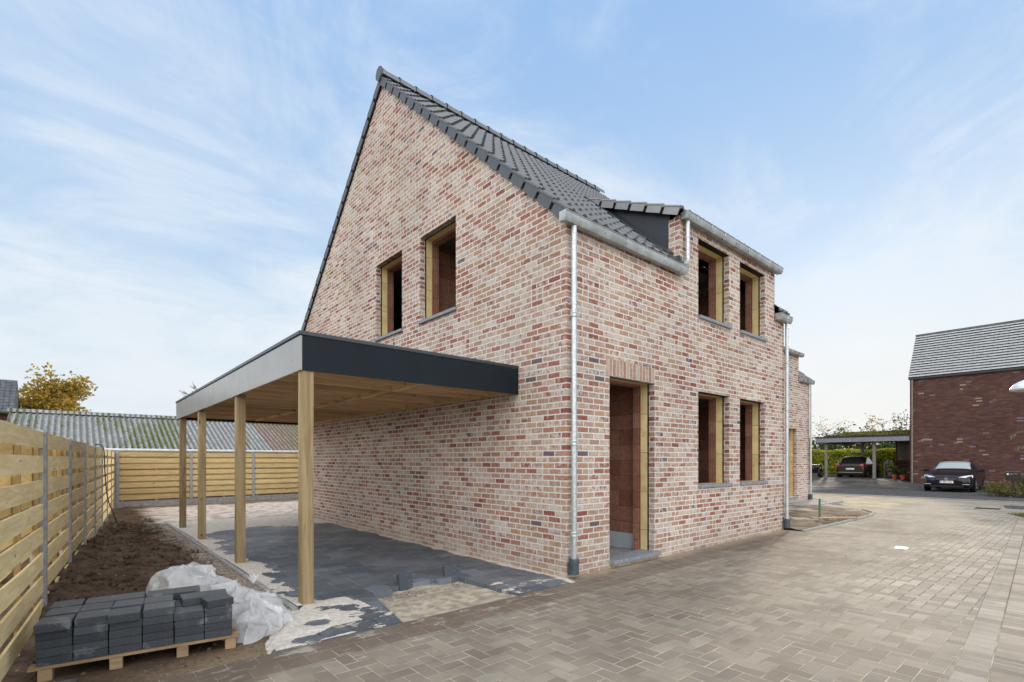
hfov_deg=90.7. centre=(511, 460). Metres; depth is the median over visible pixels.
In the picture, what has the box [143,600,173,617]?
paving block
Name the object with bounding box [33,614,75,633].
paving block
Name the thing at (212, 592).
paving block
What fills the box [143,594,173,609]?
paving block
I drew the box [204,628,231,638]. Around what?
paving block
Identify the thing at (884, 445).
tree
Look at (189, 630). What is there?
paving block
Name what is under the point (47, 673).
pallet
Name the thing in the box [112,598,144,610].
paving block
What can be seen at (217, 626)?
paving block
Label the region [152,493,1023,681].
road
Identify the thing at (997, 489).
shrub
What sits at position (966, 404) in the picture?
dark brick house
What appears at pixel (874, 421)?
tree
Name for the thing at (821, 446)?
tree
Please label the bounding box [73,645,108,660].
paving block
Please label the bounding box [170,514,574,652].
paving
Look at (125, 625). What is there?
paving block
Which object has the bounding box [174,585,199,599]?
paving block
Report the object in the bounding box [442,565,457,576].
paving block
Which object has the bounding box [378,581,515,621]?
sand
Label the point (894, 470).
flower pot
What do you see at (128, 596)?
paving block
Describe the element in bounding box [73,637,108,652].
paving block
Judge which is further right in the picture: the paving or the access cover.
the access cover
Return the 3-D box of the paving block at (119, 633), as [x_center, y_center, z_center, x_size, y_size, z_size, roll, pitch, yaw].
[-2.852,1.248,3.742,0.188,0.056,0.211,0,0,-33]
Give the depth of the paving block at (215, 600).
4.04 m
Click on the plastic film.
(257, 615)
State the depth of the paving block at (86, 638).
3.55 m
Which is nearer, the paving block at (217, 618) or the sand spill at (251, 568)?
the paving block at (217, 618)
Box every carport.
[176,330,518,605]
[814,430,909,478]
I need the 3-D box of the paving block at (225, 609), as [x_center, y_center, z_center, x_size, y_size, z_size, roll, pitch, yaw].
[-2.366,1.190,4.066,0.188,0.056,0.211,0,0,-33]
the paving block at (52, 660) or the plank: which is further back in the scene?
the plank
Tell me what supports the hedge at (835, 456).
on the ground
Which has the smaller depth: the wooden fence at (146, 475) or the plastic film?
the plastic film
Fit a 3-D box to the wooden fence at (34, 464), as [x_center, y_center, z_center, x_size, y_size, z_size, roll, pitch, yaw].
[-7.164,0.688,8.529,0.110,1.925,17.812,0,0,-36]
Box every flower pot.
[886,465,899,478]
[897,468,906,479]
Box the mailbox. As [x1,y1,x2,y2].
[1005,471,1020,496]
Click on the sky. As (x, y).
(174, 174)
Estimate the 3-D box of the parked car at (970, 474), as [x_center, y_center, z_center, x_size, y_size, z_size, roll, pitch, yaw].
[22.333,0.760,25.480,4.706,1.588,2.320,0,0,-41]
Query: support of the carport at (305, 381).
on the paving
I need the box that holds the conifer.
[1010,431,1023,450]
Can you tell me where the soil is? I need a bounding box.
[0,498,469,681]
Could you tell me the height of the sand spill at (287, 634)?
0.030 m
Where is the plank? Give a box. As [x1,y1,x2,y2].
[810,517,856,518]
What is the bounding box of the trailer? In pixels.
[809,464,822,476]
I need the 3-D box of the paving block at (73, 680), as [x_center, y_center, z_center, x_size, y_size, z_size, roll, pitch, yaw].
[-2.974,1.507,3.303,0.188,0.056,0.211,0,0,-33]
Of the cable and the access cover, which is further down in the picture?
the access cover
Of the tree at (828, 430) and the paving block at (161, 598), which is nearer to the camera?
the paving block at (161, 598)
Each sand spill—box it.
[179,527,320,605]
[265,597,369,653]
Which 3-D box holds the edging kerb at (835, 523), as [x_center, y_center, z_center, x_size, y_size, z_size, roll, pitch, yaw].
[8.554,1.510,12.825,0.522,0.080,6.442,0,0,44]
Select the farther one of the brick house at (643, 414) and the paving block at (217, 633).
the brick house at (643, 414)
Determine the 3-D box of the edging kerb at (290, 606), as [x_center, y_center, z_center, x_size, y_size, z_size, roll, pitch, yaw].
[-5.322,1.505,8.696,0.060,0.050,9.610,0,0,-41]
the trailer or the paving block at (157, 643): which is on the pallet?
the paving block at (157, 643)
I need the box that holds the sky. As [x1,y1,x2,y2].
[0,0,1023,449]
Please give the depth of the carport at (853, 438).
33.03 m
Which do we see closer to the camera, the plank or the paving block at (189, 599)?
the paving block at (189, 599)
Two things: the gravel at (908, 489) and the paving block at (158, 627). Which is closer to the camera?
the paving block at (158, 627)
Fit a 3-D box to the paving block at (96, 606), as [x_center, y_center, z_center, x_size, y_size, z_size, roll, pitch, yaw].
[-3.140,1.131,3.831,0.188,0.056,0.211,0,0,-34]
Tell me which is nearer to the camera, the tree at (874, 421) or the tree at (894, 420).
the tree at (894, 420)
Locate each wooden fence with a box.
[0,420,114,681]
[115,451,297,507]
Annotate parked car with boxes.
[836,456,879,477]
[923,460,985,491]
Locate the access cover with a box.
[894,546,907,549]
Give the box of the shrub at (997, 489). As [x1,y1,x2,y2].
[980,481,1023,497]
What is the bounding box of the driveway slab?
[809,474,909,487]
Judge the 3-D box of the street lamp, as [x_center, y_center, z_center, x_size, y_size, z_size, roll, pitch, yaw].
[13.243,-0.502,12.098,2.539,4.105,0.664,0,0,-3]
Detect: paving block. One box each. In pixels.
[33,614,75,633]
[35,625,73,641]
[35,633,73,649]
[36,643,73,658]
[36,652,73,666]
[44,605,82,617]
[49,598,85,609]
[57,678,77,681]
[73,627,109,643]
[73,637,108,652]
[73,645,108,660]
[74,608,110,626]
[74,623,109,635]
[80,601,114,611]
[84,595,116,604]
[107,605,141,623]
[109,624,142,638]
[109,630,142,646]
[109,637,142,654]
[110,612,142,630]
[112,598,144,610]
[115,591,144,601]
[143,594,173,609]
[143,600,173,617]
[143,614,173,625]
[143,615,173,633]
[143,628,173,641]
[143,632,173,649]
[147,588,174,599]
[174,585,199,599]
[175,600,181,606]
[175,604,203,620]
[175,617,203,628]
[175,624,203,636]
[175,632,203,643]
[180,591,208,606]
[200,593,233,608]
[204,604,231,616]
[204,613,231,623]
[204,620,231,631]
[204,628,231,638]
[206,589,226,594]
[396,572,412,590]
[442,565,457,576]
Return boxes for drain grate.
[975,507,1000,509]
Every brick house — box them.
[301,66,792,577]
[784,346,842,505]
[908,319,1023,487]
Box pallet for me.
[27,618,239,681]
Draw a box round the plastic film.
[146,562,294,644]
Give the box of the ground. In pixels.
[784,528,801,530]
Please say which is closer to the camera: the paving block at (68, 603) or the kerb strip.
the paving block at (68, 603)
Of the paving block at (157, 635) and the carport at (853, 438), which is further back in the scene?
the carport at (853, 438)
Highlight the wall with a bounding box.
[897,460,909,477]
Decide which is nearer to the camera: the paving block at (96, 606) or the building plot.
the paving block at (96, 606)
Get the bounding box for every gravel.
[809,474,1023,501]
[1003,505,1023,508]
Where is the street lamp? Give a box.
[1009,380,1023,391]
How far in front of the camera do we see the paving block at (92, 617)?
3.58 m
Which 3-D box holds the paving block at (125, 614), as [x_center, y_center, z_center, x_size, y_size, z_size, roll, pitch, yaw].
[-2.839,1.131,3.710,0.188,0.056,0.211,0,0,-34]
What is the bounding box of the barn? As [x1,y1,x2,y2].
[6,408,297,501]
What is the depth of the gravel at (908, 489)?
23.67 m
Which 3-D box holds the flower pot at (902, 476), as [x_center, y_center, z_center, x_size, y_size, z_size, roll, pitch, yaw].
[24.332,0.831,31.505,0.772,0.739,1.021,0,0,4]
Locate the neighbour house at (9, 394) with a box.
[0,379,19,420]
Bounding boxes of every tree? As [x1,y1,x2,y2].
[19,362,97,411]
[809,427,859,452]
[812,416,853,445]
[833,423,906,451]
[863,412,898,443]
[892,409,909,447]
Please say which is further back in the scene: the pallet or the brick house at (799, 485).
the brick house at (799, 485)
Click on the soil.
(142, 669)
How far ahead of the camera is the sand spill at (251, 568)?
7.09 m
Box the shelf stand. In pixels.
[884,463,894,476]
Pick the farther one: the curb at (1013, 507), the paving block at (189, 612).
the curb at (1013, 507)
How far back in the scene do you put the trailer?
34.79 m
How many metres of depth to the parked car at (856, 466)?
34.33 m
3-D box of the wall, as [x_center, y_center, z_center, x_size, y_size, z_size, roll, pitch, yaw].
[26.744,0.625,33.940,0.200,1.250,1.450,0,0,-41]
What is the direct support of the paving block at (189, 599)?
on the paving block at (178, 603)
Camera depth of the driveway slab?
30.49 m
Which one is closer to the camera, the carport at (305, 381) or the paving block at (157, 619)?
the paving block at (157, 619)
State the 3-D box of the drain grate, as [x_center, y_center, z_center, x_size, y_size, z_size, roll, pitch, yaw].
[14.770,1.492,15.691,0.500,0.012,0.550,0,0,-41]
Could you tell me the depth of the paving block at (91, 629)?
3.55 m
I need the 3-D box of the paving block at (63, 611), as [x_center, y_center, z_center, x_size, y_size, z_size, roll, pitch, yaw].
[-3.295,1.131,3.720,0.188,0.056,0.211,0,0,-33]
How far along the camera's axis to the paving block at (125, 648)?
3.66 m
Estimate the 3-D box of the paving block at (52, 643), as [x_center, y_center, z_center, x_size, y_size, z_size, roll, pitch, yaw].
[-3.178,1.248,3.530,0.188,0.056,0.211,0,0,-33]
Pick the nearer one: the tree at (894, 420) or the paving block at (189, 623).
the paving block at (189, 623)
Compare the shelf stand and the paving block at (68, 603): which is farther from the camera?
the shelf stand
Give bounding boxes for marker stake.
[819,499,820,516]
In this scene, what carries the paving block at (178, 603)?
on the paving block
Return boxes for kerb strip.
[809,492,1016,501]
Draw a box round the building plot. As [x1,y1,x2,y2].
[784,501,870,529]
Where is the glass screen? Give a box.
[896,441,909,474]
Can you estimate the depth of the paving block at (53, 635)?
3.44 m
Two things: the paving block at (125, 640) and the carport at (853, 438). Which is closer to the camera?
the paving block at (125, 640)
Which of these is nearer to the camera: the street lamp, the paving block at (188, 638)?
the paving block at (188, 638)
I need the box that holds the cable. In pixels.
[95,444,153,532]
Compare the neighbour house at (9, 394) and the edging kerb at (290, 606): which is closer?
the edging kerb at (290, 606)
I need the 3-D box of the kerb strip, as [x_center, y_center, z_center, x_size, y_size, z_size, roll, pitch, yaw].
[19.330,1.488,16.765,0.400,0.001,19.202,0,0,-41]
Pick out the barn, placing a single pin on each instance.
(119, 432)
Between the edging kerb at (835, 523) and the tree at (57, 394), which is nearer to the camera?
the edging kerb at (835, 523)
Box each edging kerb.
[164,521,297,610]
[802,509,874,531]
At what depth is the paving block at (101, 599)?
4.01 m
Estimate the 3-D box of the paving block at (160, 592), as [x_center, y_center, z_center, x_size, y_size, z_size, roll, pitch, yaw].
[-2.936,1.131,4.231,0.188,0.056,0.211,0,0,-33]
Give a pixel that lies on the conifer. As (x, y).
(1015, 435)
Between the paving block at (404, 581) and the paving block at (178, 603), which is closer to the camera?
the paving block at (178, 603)
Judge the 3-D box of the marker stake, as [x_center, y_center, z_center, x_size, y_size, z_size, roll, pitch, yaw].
[8.046,1.300,13.220,0.040,0.600,0.040,0,0,-41]
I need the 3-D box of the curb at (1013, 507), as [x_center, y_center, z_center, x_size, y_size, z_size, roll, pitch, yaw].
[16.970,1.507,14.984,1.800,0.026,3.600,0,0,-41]
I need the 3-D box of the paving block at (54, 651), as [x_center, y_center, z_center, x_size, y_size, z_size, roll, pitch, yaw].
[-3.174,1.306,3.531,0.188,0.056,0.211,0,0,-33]
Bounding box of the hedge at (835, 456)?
[809,447,895,475]

